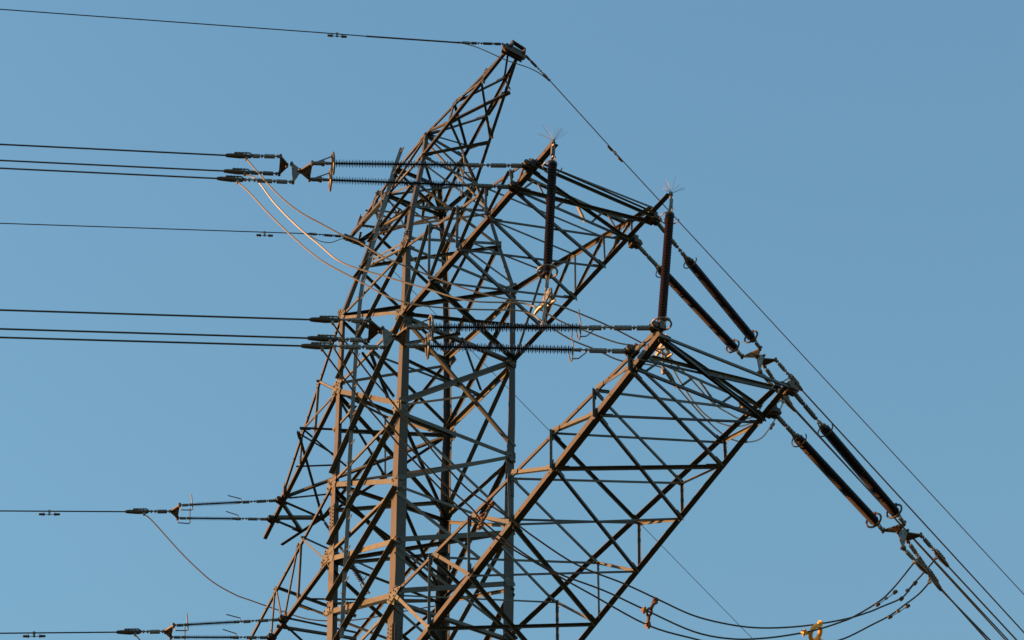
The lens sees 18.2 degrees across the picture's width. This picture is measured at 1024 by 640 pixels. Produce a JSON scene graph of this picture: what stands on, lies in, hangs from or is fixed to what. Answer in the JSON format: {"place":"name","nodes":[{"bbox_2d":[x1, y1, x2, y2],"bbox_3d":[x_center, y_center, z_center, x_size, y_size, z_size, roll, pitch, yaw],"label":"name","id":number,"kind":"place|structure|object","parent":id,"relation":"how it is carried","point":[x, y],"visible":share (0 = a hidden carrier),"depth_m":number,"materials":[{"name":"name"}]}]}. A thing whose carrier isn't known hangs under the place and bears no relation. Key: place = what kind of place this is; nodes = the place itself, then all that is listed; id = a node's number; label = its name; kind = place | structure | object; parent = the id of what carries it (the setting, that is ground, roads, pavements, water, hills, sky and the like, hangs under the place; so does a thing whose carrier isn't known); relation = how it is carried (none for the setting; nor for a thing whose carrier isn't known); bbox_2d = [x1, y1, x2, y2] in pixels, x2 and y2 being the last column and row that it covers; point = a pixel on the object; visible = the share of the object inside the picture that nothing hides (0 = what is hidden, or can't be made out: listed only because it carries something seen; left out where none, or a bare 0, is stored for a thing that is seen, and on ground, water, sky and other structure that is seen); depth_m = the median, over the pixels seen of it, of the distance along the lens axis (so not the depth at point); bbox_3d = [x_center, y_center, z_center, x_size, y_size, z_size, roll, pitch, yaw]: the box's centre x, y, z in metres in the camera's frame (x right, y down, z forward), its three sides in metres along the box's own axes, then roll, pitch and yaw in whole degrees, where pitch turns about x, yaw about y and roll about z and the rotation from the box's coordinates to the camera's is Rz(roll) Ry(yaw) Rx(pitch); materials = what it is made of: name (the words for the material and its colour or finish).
{"place":"outdoors","nodes":[
{"label":"outdoors","id":0,"kind":"place"},
{"bbox_2d":[0,309,309,320],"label":"conductor","id":1,"kind":"object","parent":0,"point":[154,314],"visible":1,"depth_m":58.72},
{"bbox_2d":[310,315,368,324],"bbox_3d":[-3.185,0.009,59.182,1.118,0.205,0.110,5,-42,-5],"label":"dead end clamp","id":2,"kind":"object","parent":1,"relation":"attached to","point":[325,319],"visible":1,"depth_m":59.14,"materials":[{"name":"metal"}]},
{"bbox_2d":[367,317,380,342],"bbox_3d":[-2.562,0.198,59.484,0.255,0.120,0.623,3,-42,-3],"label":"yoke plate","id":3,"kind":"object","parent":2,"relation":"attached to","point":[374,329],"visible":1,"depth_m":59.44,"materials":[{"name":"metal"}]},
{"bbox_2d":[307,334,367,342],"bbox_3d":[-3.240,0.365,59.604,1.140,0.196,0.110,5,-42,-5],"label":"dead end clamp","id":4,"kind":"object","parent":3,"relation":"attached to","point":[325,338],"visible":1,"depth_m":59.57,"materials":[{"name":"metal"}]},
{"bbox_2d":[0,328,307,338],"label":"conductor","id":5,"kind":"object","parent":4,"relation":"attached to","point":[153,333],"visible":1,"depth_m":59.15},
{"bbox_2d":[331,342,913,639],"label":"jumper cable","id":6,"kind":"object","parent":4,"relation":"hanging from","point":[446,485],"visible":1,"depth_m":61.06,"materials":[{"name":"metal"}]},
{"bbox_2d":[476,500,495,529],"bbox_3d":[-0.510,3.696,60.408,0.165,0.578,0.462,33,-51,-31],"label":"jumper spacer","id":7,"kind":"object","parent":6,"relation":"attached to","point":[483,516],"visible":1,"depth_m":60.42,"materials":[{"name":"brown metal"}]},
{"bbox_2d":[801,620,823,639],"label":"jumper spacer","id":8,"kind":"object","parent":6,"relation":"attached to","point":[819,624],"visible":1,"depth_m":62.33,"materials":[{"name":"metal"}]},
{"bbox_2d":[875,590,897,606],"bbox_3d":[7.327,5.447,62.611,0.467,0.366,0.072,-6,-43,6],"label":"vibration damper","id":9,"kind":"object","parent":6,"relation":"attached to","point":[886,598],"visible":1,"depth_m":62.60,"materials":[{"name":"metal"}]},
{"bbox_2d":[903,549,928,573],"bbox_3d":[7.948,4.748,63.072,0.110,0.201,0.916,-26,-48,26],"label":"dead end clamp","id":10,"kind":"object","parent":6,"relation":"attached to","point":[919,564],"visible":1,"depth_m":63.08,"materials":[{"name":"metal"}]},
{"bbox_2d":[927,573,987,639],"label":"conductor","id":11,"kind":"object","parent":10,"relation":"attached to","point":[954,603],"visible":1,"depth_m":63.91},
{"bbox_2d":[381,326,394,349],"bbox_3d":[-2.304,0.339,59.294,0.272,0.531,0.120,5,-42,-5],"label":"yoke plate","id":12,"kind":"object","parent":3,"relation":"attached to","point":[388,336],"visible":1,"depth_m":59.30,"materials":[{"name":"metal"}]},
{"bbox_2d":[301,342,382,351],"bbox_3d":[-3.120,0.502,59.011,1.542,0.237,0.110,5,-42,-5],"label":"dead end clamp","id":13,"kind":"object","parent":12,"relation":"attached to","point":[321,346],"visible":1,"depth_m":58.99,"materials":[{"name":"metal"}]},
{"bbox_2d":[0,336,300,346],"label":"conductor","id":14,"kind":"object","parent":13,"relation":"attached to","point":[150,341],"visible":1,"depth_m":58.54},
{"bbox_2d":[322,350,928,639],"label":"jumper cable","id":15,"kind":"object","parent":13,"relation":"hanging from","point":[427,475],"visible":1,"depth_m":60.59,"materials":[{"name":"black metal"}]},
{"bbox_2d":[640,597,657,628],"bbox_3d":[2.591,5.597,61.474,0.366,0.561,0.421,23,-47,-23],"label":"jumper spacer","id":16,"kind":"object","parent":15,"relation":"attached to","point":[649,615],"visible":1,"depth_m":61.44,"materials":[{"name":"brown metal"}]},
{"bbox_2d":[887,604,909,618],"bbox_3d":[7.638,5.758,63.174,0.472,0.357,0.072,-1,-42,2],"label":"vibration damper","id":17,"kind":"object","parent":15,"relation":"attached to","point":[898,611],"visible":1,"depth_m":63.17,"materials":[{"name":"metal"}]},
{"bbox_2d":[907,541,941,590],"bbox_3d":[8.219,4.927,63.726,0.110,0.632,1.267,-26,-48,26],"label":"dead end clamp","id":18,"kind":"object","parent":15,"relation":"attached to","point":[919,557],"visible":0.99,"depth_m":63.70,"materials":[{"name":"metal"}]},
{"bbox_2d":[905,532,922,542],"bbox_3d":[7.966,4.281,63.447,0.349,0.120,0.295,-6,-43,7],"label":"yoke plate","id":19,"kind":"object","parent":18,"relation":"attached to","point":[910,536],"visible":1,"depth_m":63.42,"materials":[{"name":"metal"}]},
{"bbox_2d":[941,591,990,639],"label":"conductor","id":20,"kind":"object","parent":18,"relation":"attached to","point":[985,635],"visible":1,"depth_m":64.78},
{"bbox_2d":[333,324,935,628],"bbox_3d":[2.127,3.645,61.283,13.436,2.419,1.811,20,-46,-21],"label":"jumper cable","id":21,"kind":"object","parent":2,"relation":"hanging from","point":[470,491],"visible":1,"depth_m":61.10,"materials":[{"name":"grey metal"}]},
{"bbox_2d":[899,581,917,600],"bbox_3d":[7.841,5.360,63.297,0.405,0.440,0.069,-10,-43,11],"label":"vibration damper","id":22,"kind":"object","parent":21,"relation":"attached to","point":[909,590],"visible":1,"depth_m":63.30,"materials":[{"name":"metal"}]},
{"bbox_2d":[921,535,948,567],"bbox_3d":[8.411,4.628,63.661,0.110,0.296,1.044,-26,-48,26],"label":"dead end clamp","id":23,"kind":"object","parent":21,"relation":"attached to","point":[940,557],"visible":1,"depth_m":63.68,"materials":[{"name":"metal"}]},
{"bbox_2d":[948,567,1016,639],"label":"conductor","id":24,"kind":"object","parent":23,"relation":"attached to","point":[983,604],"visible":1,"depth_m":64.70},
{"bbox_2d":[278,154,288,175],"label":"yoke plate","id":25,"kind":"object","parent":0,"point":[283,165],"visible":1,"depth_m":67.34,"materials":[{"name":"metal"}]},
{"bbox_2d":[224,168,277,175],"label":"dead end clamp","id":26,"kind":"object","parent":25,"relation":"attached to","point":[240,171],"visible":0.97,"depth_m":67.47,"materials":[{"name":"metal"}]},
{"bbox_2d":[0,160,223,171],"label":"conductor","id":27,"kind":"object","parent":26,"relation":"attached to","point":[112,165],"visible":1,"depth_m":67.14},
{"bbox_2d":[225,152,279,160],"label":"dead end clamp","id":28,"kind":"object","parent":25,"relation":"attached to","point":[243,155],"visible":1,"depth_m":67.06,"materials":[{"name":"metal"}]},
{"bbox_2d":[0,144,225,155],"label":"conductor","id":29,"kind":"object","parent":28,"relation":"attached to","point":[114,149],"visible":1,"depth_m":66.72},
{"bbox_2d":[0,0,1023,639],"label":"sky","id":30,"kind":"structure","parent":0,"point":[855,167],"materials":[{"name":"blue"}]},
{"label":"dead end clamp","id":31,"kind":"object","parent":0,"visible":0},
{"bbox_2d":[388,265,751,637],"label":"earth wire","id":32,"kind":"object","parent":31,"relation":"attached to","point":[645,529],"visible":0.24,"depth_m":86.91,"materials":[{"name":"grey metal"}]},
{"label":"ground","id":33,"kind":"structure","parent":0,"visible":0},
{"bbox_2d":[248,40,799,639],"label":"transmission tower","id":34,"kind":"structure","parent":33,"relation":"on","point":[400,554],"depth_m":69.55,"materials":[{"name":"brown metal"}]},
{"bbox_2d":[171,626,266,639],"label":"tension insulator","id":35,"kind":"object","parent":34,"relation":"attached to","point":[205,637],"visible":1,"depth_m":71.49,"materials":[{"name":"metal"}]},
{"bbox_2d":[177,508,266,523],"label":"tension insulator","id":36,"kind":"object","parent":34,"relation":"attached to","point":[211,518],"visible":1,"depth_m":76.19,"materials":[{"name":"metal"}]},
{"bbox_2d":[174,613,278,630],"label":"tension insulator","id":37,"kind":"object","parent":34,"relation":"attached to","point":[200,623],"visible":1,"depth_m":70.89,"materials":[{"name":"metal"}]},
{"bbox_2d":[164,623,174,639],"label":"yoke plate","id":38,"kind":"object","parent":37,"relation":"attached to","point":[168,631],"visible":1,"depth_m":70.98,"materials":[{"name":"metal"}]},
{"bbox_2d":[116,628,163,636],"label":"dead end clamp","id":39,"kind":"object","parent":38,"relation":"attached to","point":[130,631],"visible":1,"depth_m":70.90,"materials":[{"name":"metal"}]},
{"bbox_2d":[0,631,115,633],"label":"conductor","id":40,"kind":"object","parent":39,"relation":"attached to","point":[51,632],"visible":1,"depth_m":70.61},
{"bbox_2d":[23,631,45,637],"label":"vibration damper","id":41,"kind":"object","parent":40,"relation":"attached to","point":[28,636],"visible":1,"depth_m":70.51,"materials":[{"name":"metal"}]},
{"bbox_2d":[180,494,275,510],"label":"tension insulator","id":42,"kind":"object","parent":34,"relation":"attached to","point":[216,503],"visible":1,"depth_m":75.57,"materials":[{"name":"metal"}]},
{"bbox_2d":[171,503,180,519],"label":"yoke plate","id":43,"kind":"object","parent":42,"relation":"attached to","point":[175,511],"visible":1,"depth_m":75.67,"materials":[{"name":"metal"}]},
{"bbox_2d":[125,508,170,515],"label":"dead end clamp","id":44,"kind":"object","parent":43,"relation":"attached to","point":[143,511],"visible":1,"depth_m":75.58,"materials":[{"name":"metal"}]},
{"bbox_2d":[0,510,124,511],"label":"conductor","id":45,"kind":"object","parent":44,"relation":"attached to","point":[52,511],"visible":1,"depth_m":75.24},
{"bbox_2d":[39,510,59,515],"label":"vibration damper","id":46,"kind":"object","parent":45,"relation":"attached to","point":[54,514],"visible":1,"depth_m":75.21,"materials":[{"name":"metal"}]},
{"bbox_2d":[145,514,434,620],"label":"jumper cable","id":47,"kind":"object","parent":44,"relation":"hanging from","point":[246,598],"visible":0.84,"depth_m":74.18,"materials":[{"name":"black metal"}]},
{"bbox_2d":[305,232,343,237],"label":"dead end clamp","id":48,"kind":"object","parent":34,"relation":"attached to","point":[328,235],"visible":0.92,"depth_m":79.78,"materials":[{"name":"metal"}]},
{"bbox_2d":[0,223,304,233],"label":"earth wire","id":49,"kind":"object","parent":48,"relation":"attached to","point":[149,228],"visible":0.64,"depth_m":79.22,"materials":[{"name":"grey metal"}]},
{"bbox_2d":[256,231,272,236],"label":"vibration damper","id":50,"kind":"object","parent":49,"relation":"attached to","point":[265,235],"visible":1,"depth_m":79.53,"materials":[{"name":"metal"}]},
{"bbox_2d":[311,236,348,242],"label":"jumper cable","id":51,"kind":"object","parent":48,"relation":"hanging from","point":[330,242],"visible":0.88,"depth_m":79.67,"materials":[{"name":"grey metal"}]},
{"bbox_2d":[323,520,369,594],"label":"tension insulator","id":52,"kind":"object","parent":34,"relation":"attached to","point":[359,577],"visible":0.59,"depth_m":76.61,"materials":[{"name":"ceramic"}]},
{"bbox_2d":[310,168,508,195],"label":"tension insulator","id":53,"kind":"object","parent":34,"relation":"attached to","point":[330,180],"visible":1,"depth_m":67.77,"materials":[{"name":"ceramic"}]},
{"bbox_2d":[312,149,522,175],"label":"tension insulator","id":54,"kind":"object","parent":34,"relation":"attached to","point":[322,162],"visible":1,"depth_m":67.24,"materials":[{"name":"ceramic"}]},
{"bbox_2d":[300,160,313,181],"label":"yoke plate","id":55,"kind":"object","parent":54,"relation":"attached to","point":[305,171],"visible":1,"depth_m":67.20,"materials":[{"name":"metal"}]},
{"bbox_2d":[290,161,300,184],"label":"yoke plate","id":56,"kind":"object","parent":55,"relation":"attached to","point":[295,169],"visible":1,"depth_m":67.19,"materials":[{"name":"metal"}]},
{"bbox_2d":[217,175,291,183],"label":"dead end clamp","id":57,"kind":"object","parent":56,"relation":"attached to","point":[228,178],"visible":1,"depth_m":66.87,"materials":[{"name":"metal"}]},
{"bbox_2d":[0,167,216,178],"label":"conductor","id":58,"kind":"object","parent":57,"relation":"attached to","point":[108,173],"visible":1,"depth_m":66.52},
{"bbox_2d":[238,182,783,442],"bbox_3d":[0.967,0.113,66.841,13.568,4.378,3.635,23,-47,-23],"label":"jumper cable","id":59,"kind":"object","parent":57,"relation":"hanging from","point":[302,245],"visible":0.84,"depth_m":64.78,"materials":[{"name":"metal"}]},
{"bbox_2d":[458,41,503,44],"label":"dead end clamp","id":60,"kind":"object","parent":34,"relation":"attached to","point":[481,43],"visible":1,"depth_m":75.06,"materials":[{"name":"metal"}]},
{"bbox_2d":[0,9,365,36],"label":"earth wire","id":61,"kind":"object","parent":60,"relation":"attached to","point":[182,22],"visible":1,"depth_m":74.32,"materials":[{"name":"grey metal"}]},
{"bbox_2d":[327,32,346,37],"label":"vibration damper","id":62,"kind":"object","parent":61,"relation":"attached to","point":[331,35],"visible":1,"depth_m":74.63,"materials":[{"name":"metal"}]},
{"bbox_2d":[366,35,458,43],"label":"armour rods","id":63,"kind":"object","parent":61,"relation":"attached to","point":[412,39],"visible":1,"depth_m":74.86,"materials":[{"name":"grey metal"}]},
{"bbox_2d":[462,43,548,80],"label":"jumper cable","id":64,"kind":"object","parent":60,"relation":"hanging from","point":[506,60],"visible":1,"depth_m":74.97,"materials":[{"name":"grey metal"}]},
{"bbox_2d":[404,332,624,361],"bbox_3d":[0.112,0.525,60.002,4.302,0.782,0.498,5,-42,-5],"label":"tension insulator","id":65,"kind":"object","parent":34,"relation":"attached to","point":[427,346],"visible":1,"depth_m":59.93,"materials":[{"name":"ceramic"}]},
{"bbox_2d":[408,309,649,340],"bbox_3d":[0.378,0.151,59.348,4.658,0.870,0.497,5,-42,-5],"label":"tension insulator","id":66,"kind":"object","parent":34,"relation":"attached to","point":[487,327],"visible":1,"depth_m":59.28,"materials":[{"name":"ceramic"}]},
{"bbox_2d":[395,324,408,348],"bbox_3d":[-2.052,0.298,59.333,0.232,0.346,0.850,5,-42,-5],"label":"yoke plate","id":67,"kind":"object","parent":66,"relation":"attached to","point":[400,337],"visible":1,"depth_m":59.30,"materials":[{"name":"metal"}]},
{"bbox_2d":[525,55,550,80],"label":"dead end clamp","id":68,"kind":"object","parent":34,"relation":"attached to","point":[534,64],"visible":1,"depth_m":75.68,"materials":[{"name":"metal"}]},
{"bbox_2d":[550,81,1023,594],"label":"earth wire","id":69,"kind":"object","parent":68,"relation":"attached to","point":[787,338],"visible":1,"depth_m":81.79,"materials":[{"name":"grey metal"}]},
{"bbox_2d":[607,145,622,161],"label":"vibration damper","id":70,"kind":"object","parent":69,"relation":"attached to","point":[615,152],"visible":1,"depth_m":77.48,"materials":[{"name":"metal"}]},
{"bbox_2d":[536,143,561,282],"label":"suspension insulator","id":71,"kind":"object","parent":34,"relation":"hanging from","point":[548,265],"visible":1,"depth_m":65.61,"materials":[{"name":"ceramic"}]},
{"bbox_2d":[534,276,555,325],"bbox_3d":[0.655,-0.374,64.141,0.307,1.426,0.479,23,-47,-23],"label":"jumper bracket","id":72,"kind":"object","parent":71,"relation":"hanging from","point":[548,293],"visible":0.91,"depth_m":64.09,"materials":[{"name":"metal"}]},
{"bbox_2d":[245,174,780,426],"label":"jumper cable","id":73,"kind":"object","parent":72,"relation":"hanging from","point":[322,247],"visible":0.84,"depth_m":65.08,"materials":[{"name":"metal"}]},
{"bbox_2d":[764,366,790,401],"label":"dead end clamp","id":74,"kind":"object","parent":73,"relation":"attached to","point":[768,372],"visible":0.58,"depth_m":71.93,"materials":[{"name":"metal"}]},
{"bbox_2d":[762,357,776,367],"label":"yoke plate","id":75,"kind":"object","parent":74,"relation":"attached to","point":[766,361],"visible":1,"depth_m":71.74,"materials":[{"name":"metal"}]},
{"bbox_2d":[776,360,802,390],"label":"dead end clamp","id":76,"kind":"object","parent":75,"relation":"attached to","point":[782,367],"visible":0.94,"depth_m":71.99,"materials":[{"name":"metal"}]},
{"bbox_2d":[802,391,1023,632],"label":"conductor","id":77,"kind":"object","parent":76,"relation":"attached to","point":[853,446],"visible":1,"depth_m":74.83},
{"bbox_2d":[796,410,1005,639],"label":"conductor","id":78,"kind":"object","parent":74,"relation":"attached to","point":[929,557],"visible":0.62,"depth_m":76.02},
{"bbox_2d":[247,159,789,419],"bbox_3d":[1.141,-0.362,67.158,13.674,4.258,3.487,23,-47,-23],"label":"jumper cable","id":79,"kind":"object","parent":72,"relation":"hanging from","point":[269,185],"visible":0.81,"depth_m":64.99,"materials":[{"name":"metal"}]},
{"bbox_2d":[539,124,563,143],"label":"bird spikes","id":80,"kind":"object","parent":34,"relation":"attached to","point":[553,140],"visible":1,"depth_m":67.26,"materials":[{"name":"grey metal"}]},
{"bbox_2d":[652,195,678,333],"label":"suspension insulator","id":81,"kind":"object","parent":34,"relation":"hanging from","point":[668,222],"visible":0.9,"depth_m":66.88,"materials":[{"name":"ceramic"}]},
{"bbox_2d":[655,334,672,374],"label":"jumper bracket","id":82,"kind":"object","parent":81,"relation":"hanging from","point":[662,348],"visible":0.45,"depth_m":65.25,"materials":[{"name":"metal"}]},
{"bbox_2d":[662,177,683,195],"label":"bird spikes","id":83,"kind":"object","parent":34,"relation":"attached to","point":[670,192],"visible":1,"depth_m":68.42,"materials":[{"name":"grey metal"}]},
{"bbox_2d":[639,246,742,357],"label":"tension insulator","id":84,"kind":"object","parent":34,"relation":"attached to","point":[675,285],"visible":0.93,"depth_m":70.68,"materials":[{"name":"ceramic"}]},
{"bbox_2d":[741,346,761,358],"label":"yoke plate","id":85,"kind":"object","parent":84,"relation":"attached to","point":[754,354],"visible":1,"depth_m":71.30,"materials":[{"name":"metal"}]},
{"bbox_2d":[757,354,765,372],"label":"yoke plate","id":86,"kind":"object","parent":85,"relation":"attached to","point":[760,359],"visible":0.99,"depth_m":71.31,"materials":[{"name":"metal"}]},
{"bbox_2d":[760,372,795,411],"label":"dead end clamp","id":87,"kind":"object","parent":86,"relation":"attached to","point":[787,401],"visible":0.66,"depth_m":71.65,"materials":[{"name":"metal"}]},
{"bbox_2d":[796,411,1008,639],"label":"conductor","id":88,"kind":"object","parent":87,"relation":"attached to","point":[825,443],"visible":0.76,"depth_m":74.42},
{"bbox_2d":[657,223,761,348],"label":"tension insulator","id":89,"kind":"object","parent":34,"relation":"attached to","point":[723,302],"visible":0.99,"depth_m":69.97,"materials":[{"name":"ceramic"}]},
{"bbox_2d":[777,416,883,531],"bbox_3d":[6.149,2.940,62.051,0.371,0.686,3.966,-26,-48,26],"label":"tension insulator","id":90,"kind":"object","parent":34,"relation":"attached to","point":[834,477],"visible":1,"depth_m":62.06,"materials":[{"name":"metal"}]},
{"bbox_2d":[794,393,905,523],"bbox_3d":[6.489,2.662,61.625,0.371,0.845,4.052,-26,-48,26],"label":"tension insulator","id":91,"kind":"object","parent":34,"relation":"attached to","point":[858,469],"visible":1,"depth_m":61.70,"materials":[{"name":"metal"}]},
{"bbox_2d":[881,520,905,533],"bbox_3d":[7.564,4.099,62.903,0.230,0.315,0.678,28,-49,-27],"label":"yoke plate","id":92,"kind":"object","parent":91,"relation":"attached to","point":[896,529],"visible":1,"depth_m":62.91,"materials":[{"name":"metal"}]},
{"bbox_2d":[898,529,908,549],"bbox_3d":[7.705,4.291,63.041,0.121,0.628,0.398,-26,-48,26],"label":"yoke plate","id":93,"kind":"object","parent":92,"relation":"attached to","point":[902,534],"visible":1,"depth_m":62.96,"materials":[{"name":"metal"}]}
]}

